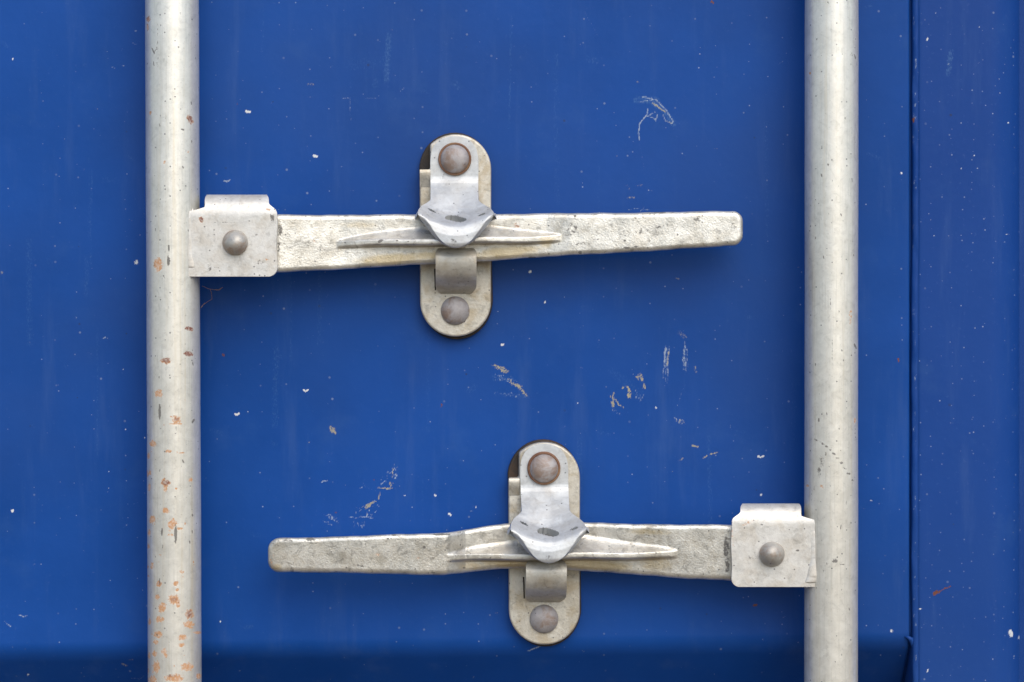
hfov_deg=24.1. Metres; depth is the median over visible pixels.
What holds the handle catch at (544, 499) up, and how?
attached to the shipping container
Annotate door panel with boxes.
[0,0,910,681]
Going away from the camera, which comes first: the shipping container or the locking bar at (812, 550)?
the locking bar at (812, 550)
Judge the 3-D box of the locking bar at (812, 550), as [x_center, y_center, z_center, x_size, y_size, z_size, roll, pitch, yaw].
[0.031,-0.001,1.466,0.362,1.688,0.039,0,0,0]
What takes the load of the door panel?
in the shipping container
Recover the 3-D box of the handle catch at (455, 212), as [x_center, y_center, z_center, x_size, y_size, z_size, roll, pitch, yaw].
[-0.034,-0.066,1.475,0.050,0.129,0.050,0,0,0]
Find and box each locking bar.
[145,0,742,681]
[268,0,858,681]
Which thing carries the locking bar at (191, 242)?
attached to the shipping container
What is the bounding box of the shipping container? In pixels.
[0,0,1023,681]
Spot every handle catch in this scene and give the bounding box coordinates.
[414,133,496,338]
[507,439,588,646]

